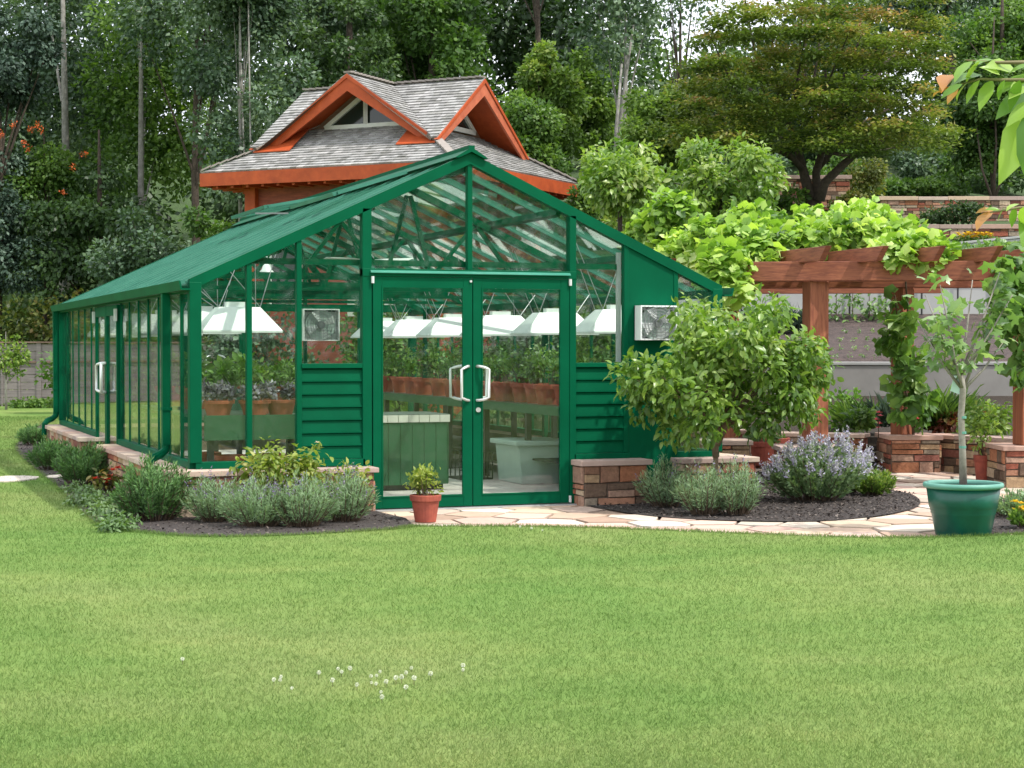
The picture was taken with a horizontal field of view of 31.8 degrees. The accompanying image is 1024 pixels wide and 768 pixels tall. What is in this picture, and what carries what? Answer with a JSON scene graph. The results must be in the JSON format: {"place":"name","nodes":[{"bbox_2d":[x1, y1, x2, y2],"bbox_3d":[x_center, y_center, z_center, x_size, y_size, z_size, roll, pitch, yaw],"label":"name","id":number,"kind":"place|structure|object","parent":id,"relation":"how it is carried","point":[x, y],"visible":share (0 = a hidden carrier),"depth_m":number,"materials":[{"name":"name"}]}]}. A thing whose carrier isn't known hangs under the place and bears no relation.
{"place":"outdoors","nodes":[
{"label":"outdoors","id":0,"kind":"place"},
{"bbox_2d":[3,134,931,374],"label":"wooded hill","id":1,"kind":"structure","parent":0,"point":[179,207],"depth_m":81.27,"materials":[{"name":"plant"}]},
{"bbox_2d":[0,0,991,141],"label":"sky","id":2,"kind":"structure","parent":0,"point":[684,28],"materials":[{"name":"white"}]},
{"bbox_2d":[0,397,1023,767],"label":"lawn","id":3,"kind":"structure","parent":0,"point":[454,561],"depth_m":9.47,"materials":[{"name":"green plant"}]},
{"bbox_2d":[0,334,31,409],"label":"espalier tree","id":4,"kind":"object","parent":3,"relation":"on","point":[15,355],"visible":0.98,"depth_m":44.49,"materials":[{"name":"green plant"}]},
{"bbox_2d":[0,146,57,297],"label":"conifer tree","id":5,"kind":"object","parent":3,"relation":"on","point":[10,249],"visible":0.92,"depth_m":49.27,"materials":[{"name":"green plant"}]},
{"bbox_2d":[0,6,65,374],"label":"conifer tree","id":6,"kind":"object","parent":3,"relation":"on","point":[16,58],"visible":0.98,"depth_m":49.81,"materials":[{"name":"green plant"}]},
{"bbox_2d":[0,120,121,397],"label":"rowan tree","id":7,"kind":"object","parent":3,"relation":"on","point":[46,176],"visible":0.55,"depth_m":50.50,"materials":[{"name":"green plant"}]},
{"bbox_2d":[0,0,151,301],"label":"alder tree","id":8,"kind":"object","parent":3,"relation":"on","point":[62,77],"visible":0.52,"depth_m":54.81,"materials":[{"name":"green plant"}]},
{"bbox_2d":[14,130,191,318],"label":"cedar tree","id":9,"kind":"object","parent":3,"relation":"on","point":[64,263],"visible":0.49,"depth_m":49.27,"materials":[{"name":"green plant"}]},
{"bbox_2d":[34,302,177,418],"bbox_3d":[-6.834,-0.176,30.401,2.559,2.502,2.062,0,1,18],"label":"lilac bush","id":10,"kind":"object","parent":3,"relation":"on","point":[154,395],"visible":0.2,"depth_m":30.23,"materials":[{"name":"green plant"}]},
{"bbox_2d":[0,342,219,405],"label":"fence","id":11,"kind":"object","parent":3,"relation":"on","point":[24,386],"visible":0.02,"depth_m":47.23,"materials":[{"name":"grey wood"}]},
{"bbox_2d":[0,286,235,397],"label":"hedge","id":12,"kind":"object","parent":3,"relation":"on","point":[33,335],"visible":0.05,"depth_m":48.25,"materials":[{"name":"green plant"}]},
{"bbox_2d":[83,201,196,414],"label":"hazel bush","id":13,"kind":"object","parent":3,"relation":"on","point":[143,254],"visible":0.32,"depth_m":40.74,"materials":[{"name":"green plant"}]},
{"bbox_2d":[70,0,233,214],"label":"alder tree","id":14,"kind":"object","parent":3,"relation":"on","point":[166,147],"visible":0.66,"depth_m":52.79,"materials":[{"name":"green plant"}]},
{"bbox_2d":[110,0,290,341],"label":"willow tree","id":15,"kind":"object","parent":3,"relation":"on","point":[157,22],"visible":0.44,"depth_m":49.34,"materials":[{"name":"green plant"}]},
{"bbox_2d":[177,204,240,340],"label":"hazel bush","id":16,"kind":"object","parent":3,"relation":"on","point":[208,230],"visible":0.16,"depth_m":39.90,"materials":[{"name":"green plant"}]},
{"bbox_2d":[15,424,410,535],"bbox_3d":[-6.010,1.004,25.841,2.643,0.001,23.861,0,1,-21],"label":"mulch bed","id":17,"kind":"object","parent":3,"relation":"on","point":[236,528],"visible":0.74,"depth_m":15.42,"materials":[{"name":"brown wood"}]},
{"bbox_2d":[22,432,74,469],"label":"rosemary bush","id":18,"kind":"object","parent":17,"relation":"on","point":[48,448],"visible":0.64,"depth_m":22.41,"materials":[{"name":"green plant"}]},
{"bbox_2d":[50,439,108,483],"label":"rosemary bush","id":19,"kind":"object","parent":17,"relation":"on","point":[68,466],"visible":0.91,"depth_m":19.93,"materials":[{"name":"green plant"}]},
{"bbox_2d":[57,480,142,532],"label":"ground cover","id":20,"kind":"object","parent":17,"relation":"on","point":[104,507],"visible":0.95,"depth_m":16.41,"materials":[{"name":"green plant"}]},
{"bbox_2d":[108,451,198,521],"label":"rosemary bush","id":21,"kind":"object","parent":17,"relation":"on","point":[152,493],"visible":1,"depth_m":15.77,"materials":[{"name":"green plant"}]},
{"bbox_2d":[180,466,248,521],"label":"lavender bush","id":22,"kind":"object","parent":17,"relation":"on","point":[206,500],"visible":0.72,"depth_m":15.70,"materials":[{"name":"green plant"}]},
{"bbox_2d":[216,467,301,527],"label":"lavender bush","id":23,"kind":"object","parent":17,"relation":"on","point":[258,512],"visible":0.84,"depth_m":15.26,"materials":[{"name":"green plant"}]},
{"bbox_2d":[242,436,333,495],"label":"rose bush","id":24,"kind":"object","parent":17,"relation":"on","point":[270,464],"visible":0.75,"depth_m":16.09,"materials":[{"name":"green plant"}]},
{"bbox_2d":[264,469,342,527],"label":"lavender bush","id":25,"kind":"object","parent":17,"relation":"on","point":[311,507],"visible":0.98,"depth_m":15.27,"materials":[{"name":"green plant"}]},
{"bbox_2d":[308,462,381,521],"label":"lavender bush","id":26,"kind":"object","parent":17,"relation":"on","point":[352,507],"visible":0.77,"depth_m":15.72,"materials":[{"name":"green plant"}]},
{"bbox_2d":[168,0,321,221],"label":"poplar tree","id":27,"kind":"object","parent":3,"relation":"on","point":[262,15],"visible":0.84,"depth_m":45.91,"materials":[{"name":"green plant"}]},
{"bbox_2d":[202,299,328,386],"bbox_3d":[-4.303,-0.332,31.102,2.598,2.731,1.958,0,1,-21],"label":"lilac bush","id":28,"kind":"object","parent":3,"relation":"on","point":[227,345],"visible":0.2,"depth_m":30.89,"materials":[{"name":"green plant"}]},
{"bbox_2d":[257,0,374,92],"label":"maple tree","id":29,"kind":"object","parent":3,"relation":"on","point":[316,10],"visible":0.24,"depth_m":54.94,"materials":[{"name":"green plant"}]},
{"bbox_2d":[282,0,410,107],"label":"cedar tree","id":30,"kind":"object","parent":3,"relation":"on","point":[333,55],"visible":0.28,"depth_m":51.46,"materials":[{"name":"green plant"}]},
{"bbox_2d":[200,71,577,418],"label":"pavilion","id":31,"kind":"structure","parent":3,"relation":"on","point":[348,127],"depth_m":37.38,"materials":[{"name":"red wood"}]},
{"bbox_2d":[324,98,398,129],"bbox_3d":[-3.069,-5.739,37.700,2.023,0.767,0.133,1,1,28],"label":"window","id":32,"kind":"structure","parent":31,"relation":"in","point":[358,113],"depth_m":37.78,"materials":[{"name":"white paint"}]},
{"bbox_2d":[42,145,759,516],"bbox_3d":[-2.194,-0.628,22.149,5.956,3.510,10.862,0,1,-21],"label":"greenhouse","id":33,"kind":"object","parent":3,"relation":"on","point":[608,451],"visible":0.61,"depth_m":17.92,"materials":[{"name":"metal"}]},
{"bbox_2d":[92,306,105,447],"bbox_3d":[-5.060,0.070,21.991,0.143,2.020,0.961,0,1,-21],"label":"door","id":34,"kind":"structure","parent":33,"relation":"in","point":[97,316],"depth_m":22.09,"materials":[{"name":"green paint"}]},
{"bbox_2d":[99,304,119,443],"bbox_3d":[-4.716,0.089,21.073,0.143,2.020,0.961,0,1,-21],"label":"door","id":35,"kind":"structure","parent":33,"relation":"in","point":[112,310],"depth_m":21.30,"materials":[{"name":"green paint"}]},
{"bbox_2d":[141,405,294,460],"bbox_3d":[-3.123,0.701,18.888,0.950,0.887,3.870,0,1,-21],"label":"potting bench","id":36,"kind":"object","parent":33,"relation":"on","point":[231,426],"visible":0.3,"depth_m":17.11,"materials":[{"name":"green wood"}]},
{"bbox_2d":[202,379,238,415],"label":"potted plant","id":37,"kind":"object","parent":36,"relation":"on","point":[219,405],"visible":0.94,"depth_m":17.11,"materials":[{"name":"silver plant"}]},
{"bbox_2d":[207,351,263,409],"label":"potted plant","id":38,"kind":"object","parent":36,"relation":"on","point":[236,374],"visible":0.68,"depth_m":18.85,"materials":[{"name":"green plant"}]},
{"bbox_2d":[201,254,282,332],"bbox_3d":[-2.734,-0.935,17.607,0.927,0.866,0.520,0,1,-21],"label":"grow light hood","id":39,"kind":"object","parent":33,"relation":"hanging from","point":[228,317],"visible":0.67,"depth_m":17.47,"materials":[{"name":"white metal"}]},
{"bbox_2d":[302,309,339,340],"bbox_3d":[-2.901,-0.895,27.258,0.560,0.482,0.173,0,1,-21],"label":"wall fan","id":40,"kind":"object","parent":33,"relation":"attached to","point":[320,324],"depth_m":27.22,"materials":[{"name":"white plastic"}]},
{"bbox_2d":[292,411,449,490],"bbox_3d":[-1.575,0.726,19.461,1.630,0.814,0.845,0,1,-21],"label":"counter","id":41,"kind":"object","parent":33,"relation":"on","point":[411,439],"visible":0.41,"depth_m":19.22,"materials":[{"name":"green wood"}]},
{"bbox_2d":[383,298,442,337],"bbox_3d":[-1.439,-1.147,25.458,1.027,0.976,0.520,0,1,-21],"label":"grow light hood","id":42,"kind":"object","parent":33,"relation":"hanging from","point":[410,326],"visible":0.56,"depth_m":25.30,"materials":[{"name":"white metal"}]},
{"bbox_2d":[371,276,471,508],"bbox_3d":[-0.864,0.079,17.168,1.011,2.195,0.229,0,1,-21],"label":"door","id":43,"kind":"structure","parent":33,"relation":"in","point":[464,499],"depth_m":17.13,"materials":[{"name":"green paint"}]},
{"bbox_2d":[414,267,490,336],"bbox_3d":[-0.825,-1.115,23.820,1.027,0.976,0.520,0,1,-21],"label":"grow light hood","id":44,"kind":"object","parent":33,"relation":"hanging from","point":[448,325],"visible":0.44,"depth_m":23.65,"materials":[{"name":"white metal"}]},
{"bbox_2d":[383,390,558,475],"bbox_3d":[-0.388,0.606,22.875,1.050,0.917,8.520,0,1,-21],"label":"potting bench","id":45,"kind":"object","parent":33,"relation":"on","point":[512,407],"visible":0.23,"depth_m":21.45,"materials":[{"name":"green wood"}]},
{"bbox_2d":[525,342,558,404],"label":"potted plant","id":46,"kind":"object","parent":45,"relation":"on","point":[545,394],"visible":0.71,"depth_m":19.68,"materials":[{"name":"green plant"}]},
{"bbox_2d":[457,256,540,335],"bbox_3d":[-0.193,-1.081,22.135,1.027,0.976,0.520,0,1,-21],"label":"grow light hood","id":47,"kind":"object","parent":33,"relation":"hanging from","point":[501,323],"visible":0.69,"depth_m":21.99,"materials":[{"name":"white metal"}]},
{"bbox_2d":[472,278,571,505],"bbox_3d":[0.094,0.072,17.527,1.019,2.195,0.229,0,1,-21],"label":"door","id":48,"kind":"structure","parent":33,"relation":"in","point":[479,498],"depth_m":17.48,"materials":[{"name":"green paint"}]},
{"bbox_2d":[490,437,558,483],"bbox_3d":[0.243,0.767,20.395,0.690,0.690,1.012,0,1,-21],"label":"storage tub","id":49,"kind":"object","parent":33,"relation":"on","point":[517,463],"visible":0.69,"depth_m":20.14,"materials":[{"name":"white plastic"}]},
{"bbox_2d":[508,248,598,334],"bbox_3d":[0.438,-1.047,20.449,1.027,0.976,0.520,0,1,-21],"label":"grow light hood","id":50,"kind":"object","parent":33,"relation":"hanging from","point":[546,322],"visible":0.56,"depth_m":20.28,"materials":[{"name":"white metal"}]},
{"bbox_2d":[576,243,615,333],"bbox_3d":[1.070,-1.014,18.764,1.027,0.976,0.520,0,1,-21],"label":"grow light hood","id":51,"kind":"object","parent":33,"relation":"hanging from","point":[601,321],"visible":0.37,"depth_m":18.59,"materials":[{"name":"white metal"}]},
{"bbox_2d":[634,305,676,339],"bbox_3d":[1.433,-0.608,17.919,0.400,0.344,0.173,0,1,-21],"label":"wall fan","id":52,"kind":"object","parent":33,"relation":"attached to","point":[649,324],"depth_m":17.87,"materials":[{"name":"white plastic"}]},
{"bbox_2d":[325,300,487,416],"bbox_3d":[-1.928,-0.393,31.376,2.728,2.907,2.344,0,1,-21],"label":"lilac bush","id":53,"kind":"object","parent":3,"relation":"on","point":[397,346],"visible":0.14,"depth_m":30.98,"materials":[{"name":"green plant"}]},
{"bbox_2d":[361,0,506,101],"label":"maple tree","id":54,"kind":"object","parent":3,"relation":"on","point":[445,54],"visible":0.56,"depth_m":53.11,"materials":[{"name":"green plant"}]},
{"bbox_2d":[441,293,578,427],"bbox_3d":[0.178,-0.341,31.093,2.584,2.750,2.299,-1,2,-45],"label":"lilac bush","id":55,"kind":"object","parent":3,"relation":"on","point":[524,342],"visible":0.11,"depth_m":30.85,"materials":[{"name":"green plant"}]},
{"bbox_2d":[0,0,1023,374],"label":"woodland","id":56,"kind":"object","parent":3,"relation":"on","point":[508,32],"visible":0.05,"depth_m":64.19,"materials":[{"name":"green plant"}]},
{"bbox_2d":[8,422,1023,537],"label":"grass edge","id":57,"kind":"object","parent":3,"relation":"on","point":[462,524],"depth_m":14.97,"materials":[{"name":"plant"}]},
{"bbox_2d":[576,278,615,362],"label":"lilac bush","id":58,"kind":"object","parent":3,"relation":"on","point":[599,340],"visible":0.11,"depth_m":27.65,"materials":[{"name":"green plant"}]},
{"bbox_2d":[933,58,1023,247],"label":"cherry tree","id":59,"kind":"object","parent":3,"relation":"on","point":[1011,156],"visible":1,"depth_m":3.98,"materials":[{"name":"green plant"}]},
{"bbox_2d":[383,462,1023,537],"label":"flagstone path","id":60,"kind":"structure","parent":0,"point":[918,520],"depth_m":16.09,"materials":[{"name":"stone"}]},
{"bbox_2d":[403,463,444,522],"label":"potted plant","id":61,"kind":"object","parent":60,"relation":"on","point":[425,506],"visible":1,"depth_m":15.84,"materials":[{"name":"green plant"}]},
{"bbox_2d":[503,246,1023,445],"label":"pergola","id":62,"kind":"object","parent":60,"relation":"on","point":[813,277],"visible":0.47,"depth_m":20.13,"materials":[{"name":"brown wood"}]},
{"bbox_2d":[617,184,723,290],"bbox_3d":[2.099,-0.751,22.953,1.199,3.685,3.073,0,1,-21],"label":"grape vine","id":63,"kind":"object","parent":62,"relation":"attached to","point":[661,226],"visible":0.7,"depth_m":23.23,"materials":[{"name":"green plant"}]},
{"bbox_2d":[691,197,851,437],"bbox_3d":[3.205,-0.583,21.157,1.937,3.424,3.281,0,1,14],"label":"grape vine","id":64,"kind":"object","parent":62,"relation":"attached to","point":[750,234],"visible":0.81,"depth_m":20.72,"materials":[{"name":"green plant"}]},
{"bbox_2d":[826,194,963,434],"bbox_3d":[4.370,-0.818,21.044,1.580,2.959,2.576,0,1,-6],"label":"grape vine","id":65,"kind":"object","parent":62,"relation":"hanging from","point":[867,223],"visible":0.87,"depth_m":20.72,"materials":[{"name":"green plant"}]},
{"bbox_2d":[872,284,940,434],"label":"grape vine","id":66,"kind":"object","parent":62,"relation":"attached to","point":[907,371],"visible":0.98,"depth_m":22.00,"materials":[{"name":"green plant"}]},
{"bbox_2d":[973,242,1023,392],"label":"grape vine","id":67,"kind":"object","parent":62,"relation":"hanging from","point":[1013,367],"visible":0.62,"depth_m":19.47,"materials":[{"name":"green plant"}]},
{"bbox_2d":[875,432,942,472],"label":"stone pier","id":68,"kind":"structure","parent":60,"relation":"on","point":[918,453],"depth_m":22.21,"materials":[{"name":"stone"}]},
{"bbox_2d":[923,479,1003,536],"bbox_3d":[3.719,1.031,14.839,0.655,0.444,0.655,0,1,-21],"label":"planter pot","id":69,"kind":"object","parent":60,"relation":"on","point":[970,507],"visible":0.94,"depth_m":14.62,"materials":[{"name":"green plastic"}]},
{"bbox_2d":[903,258,1023,484],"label":"fig tree","id":70,"kind":"object","parent":69,"relation":"on","point":[940,324],"visible":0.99,"depth_m":14.83,"materials":[{"name":"green plant"}]},
{"bbox_2d":[931,433,1012,474],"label":"stone wall","id":71,"kind":"structure","parent":60,"relation":"on","point":[949,443],"depth_m":22.20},
{"bbox_2d":[956,384,1006,479],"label":"potted plant","id":72,"kind":"object","parent":60,"relation":"on","point":[982,424],"visible":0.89,"depth_m":20.60,"materials":[{"name":"green plant"}]},
{"bbox_2d":[984,443,1023,487],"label":"stone pier","id":73,"kind":"structure","parent":60,"relation":"on","point":[1005,463],"depth_m":19.87,"materials":[{"name":"stone"}]},
{"bbox_2d":[453,150,1023,430],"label":"hillside","id":74,"kind":"structure","parent":0,"point":[591,247],"depth_m":42.08,"materials":[{"name":"plant"}]},
{"bbox_2d":[496,88,576,210],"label":"birch tree","id":75,"kind":"object","parent":74,"relation":"on","point":[534,125],"visible":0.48,"depth_m":43.41,"materials":[{"name":"green plant"}]},
{"bbox_2d":[512,38,592,238],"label":"birch tree","id":76,"kind":"object","parent":74,"relation":"on","point":[541,78],"visible":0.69,"depth_m":46.55,"materials":[{"name":"green plant"}]},
{"bbox_2d":[567,45,619,157],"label":"birch tree","id":77,"kind":"object","parent":74,"relation":"on","point":[600,116],"visible":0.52,"depth_m":48.41,"materials":[{"name":"green plant"}]},
{"bbox_2d":[562,0,669,224],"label":"cottonwood tree","id":78,"kind":"object","parent":74,"relation":"on","point":[618,9],"visible":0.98,"depth_m":45.05,"materials":[{"name":"green plant"}]},
{"bbox_2d":[615,84,722,176],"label":"locust tree","id":79,"kind":"object","parent":74,"relation":"on","point":[639,131],"visible":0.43,"depth_m":41.57,"materials":[{"name":"green plant"}]},
{"bbox_2d":[649,0,722,179],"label":"cottonwood tree","id":80,"kind":"object","parent":74,"relation":"on","point":[680,10],"visible":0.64,"depth_m":55.76,"materials":[{"name":"green plant"}]},
{"bbox_2d":[657,129,790,223],"bbox_3d":[3.798,-3.160,32.076,2.428,2.893,2.581,0,1,-21],"label":"magnolia tree","id":81,"kind":"object","parent":74,"relation":"on","point":[755,173],"visible":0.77,"depth_m":31.42,"materials":[{"name":"green plant"}]},
{"bbox_2d":[648,0,976,215],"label":"japanese maple","id":82,"kind":"object","parent":74,"relation":"on","point":[835,128],"visible":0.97,"depth_m":37.27,"materials":[{"name":"green plant"}]},
{"bbox_2d":[678,288,990,314],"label":"retaining wall","id":83,"kind":"structure","parent":74,"relation":"on","point":[957,293],"depth_m":30.98,"materials":[{"name":"concrete"}]},
{"bbox_2d":[842,156,891,198],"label":"hillside shrub","id":84,"kind":"object","parent":74,"relation":"on","point":[865,181],"visible":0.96,"depth_m":45.69,"materials":[{"name":"green plant"}]},
{"bbox_2d":[885,146,946,183],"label":"hillside shrub","id":85,"kind":"object","parent":74,"relation":"on","point":[911,163],"visible":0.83,"depth_m":51.61,"materials":[{"name":"green plant"}]},
{"bbox_2d":[910,170,974,196],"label":"hillside shrub","id":86,"kind":"object","parent":74,"relation":"on","point":[938,185],"visible":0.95,"depth_m":48.54,"materials":[{"name":"green plant"}]},
{"bbox_2d":[891,0,1004,148],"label":"cottonwood tree","id":87,"kind":"object","parent":74,"relation":"on","point":[954,8],"visible":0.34,"depth_m":59.56,"materials":[{"name":"green plant"}]},
{"bbox_2d":[877,196,1023,220],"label":"stone wall","id":88,"kind":"structure","parent":74,"relation":"on","point":[916,205],"depth_m":46.89,"materials":[{"name":"stone"}]},
{"bbox_2d":[919,199,991,223],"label":"hillside shrub","id":89,"kind":"object","parent":74,"relation":"on","point":[965,212],"visible":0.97,"depth_m":43.75,"materials":[{"name":"green plant"}]},
{"bbox_2d":[919,224,1018,238],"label":"stone wall","id":90,"kind":"structure","parent":74,"relation":"on","point":[1001,230],"depth_m":41.81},
{"bbox_2d":[933,17,1023,195],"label":"laurel tree","id":91,"kind":"object","parent":74,"relation":"on","point":[982,148],"visible":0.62,"depth_m":48.05,"materials":[{"name":"green plant"}]},
{"bbox_2d":[939,0,1023,77],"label":"maple tree","id":92,"kind":"object","parent":74,"relation":"on","point":[1009,37],"visible":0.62,"depth_m":52.68,"materials":[{"name":"green plant"}]},
{"bbox_2d":[964,166,1023,194],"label":"hillside shrub","id":93,"kind":"object","parent":74,"relation":"on","point":[1012,181],"visible":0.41,"depth_m":51.38,"materials":[{"name":"green plant"}]},
{"bbox_2d":[588,471,919,520],"bbox_3d":[2.820,1.146,19.151,3.233,0.001,6.566,0,1,19],"label":"mulch bed","id":94,"kind":"object","parent":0,"point":[804,512],"visible":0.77,"depth_m":17.15,"materials":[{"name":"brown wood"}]},
{"bbox_2d":[14,425,1023,535],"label":"bark chips","id":95,"kind":"object","parent":94,"relation":"on","point":[799,509],"visible":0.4,"depth_m":16.98,"materials":[{"name":"wood"}]},
{"bbox_2d":[631,451,697,506],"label":"lavender bush","id":96,"kind":"object","parent":94,"relation":"on","point":[658,491],"visible":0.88,"depth_m":17.25,"materials":[{"name":"green plant"}]},
{"bbox_2d":[668,460,735,514],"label":"lavender bush","id":97,"kind":"object","parent":94,"relation":"on","point":[696,496],"visible":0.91,"depth_m":16.38,"materials":[{"name":"green plant"}]},
{"bbox_2d":[603,282,844,484],"bbox_3d":[2.052,0.113,17.135,2.288,2.131,1.742,0,1,-21],"label":"round shrub","id":98,"kind":"object","parent":94,"relation":"on","point":[718,357],"visible":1,"depth_m":16.78,"materials":[{"name":"green plant"}]},
{"bbox_2d":[706,450,766,515],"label":"lavender bush","id":99,"kind":"object","parent":94,"relation":"on","point":[740,498],"visible":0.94,"depth_m":16.38,"materials":[{"name":"green plant"}]},
{"bbox_2d":[753,429,876,501],"bbox_3d":[3.040,0.792,18.022,1.230,0.745,1.042,0,1,-21],"label":"catmint","id":100,"kind":"object","parent":94,"relation":"on","point":[814,470],"visible":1,"depth_m":17.81,"materials":[{"name":"purple plant"}]},
{"bbox_2d":[854,468,897,495],"bbox_3d":[3.746,0.999,18.619,0.478,0.307,0.450,1,1,30],"label":"spurge","id":101,"kind":"object","parent":94,"relation":"on","point":[877,482],"visible":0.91,"depth_m":18.52,"materials":[{"name":"green plant"}]},
{"bbox_2d":[678,314,1011,361],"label":"mulch slope","id":102,"kind":"structure","parent":0,"point":[853,327],"depth_m":28.97,"materials":[{"name":"grey soil"}]},
{"bbox_2d":[576,131,671,250],"bbox_3d":[1.910,-2.329,30.968,1.592,4.269,2.189,0,1,-1],"label":"magnolia tree","id":103,"kind":"object","parent":102,"relation":"on","point":[621,184],"visible":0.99,"depth_m":30.39,"materials":[{"name":"green plant"}]},
{"bbox_2d":[680,396,1012,461],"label":"planter soil","id":104,"kind":"structure","parent":0,"point":[873,441],"depth_m":24.77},
{"bbox_2d":[683,362,1012,395],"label":"retaining wall","id":105,"kind":"structure","parent":104,"relation":"on","point":[863,377],"depth_m":26.00,"materials":[{"name":"concrete"}]},
{"bbox_2d":[881,379,998,429],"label":"shrub","id":106,"kind":"object","parent":104,"relation":"on","point":[948,403],"visible":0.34,"depth_m":23.15,"materials":[{"name":"green plant"}]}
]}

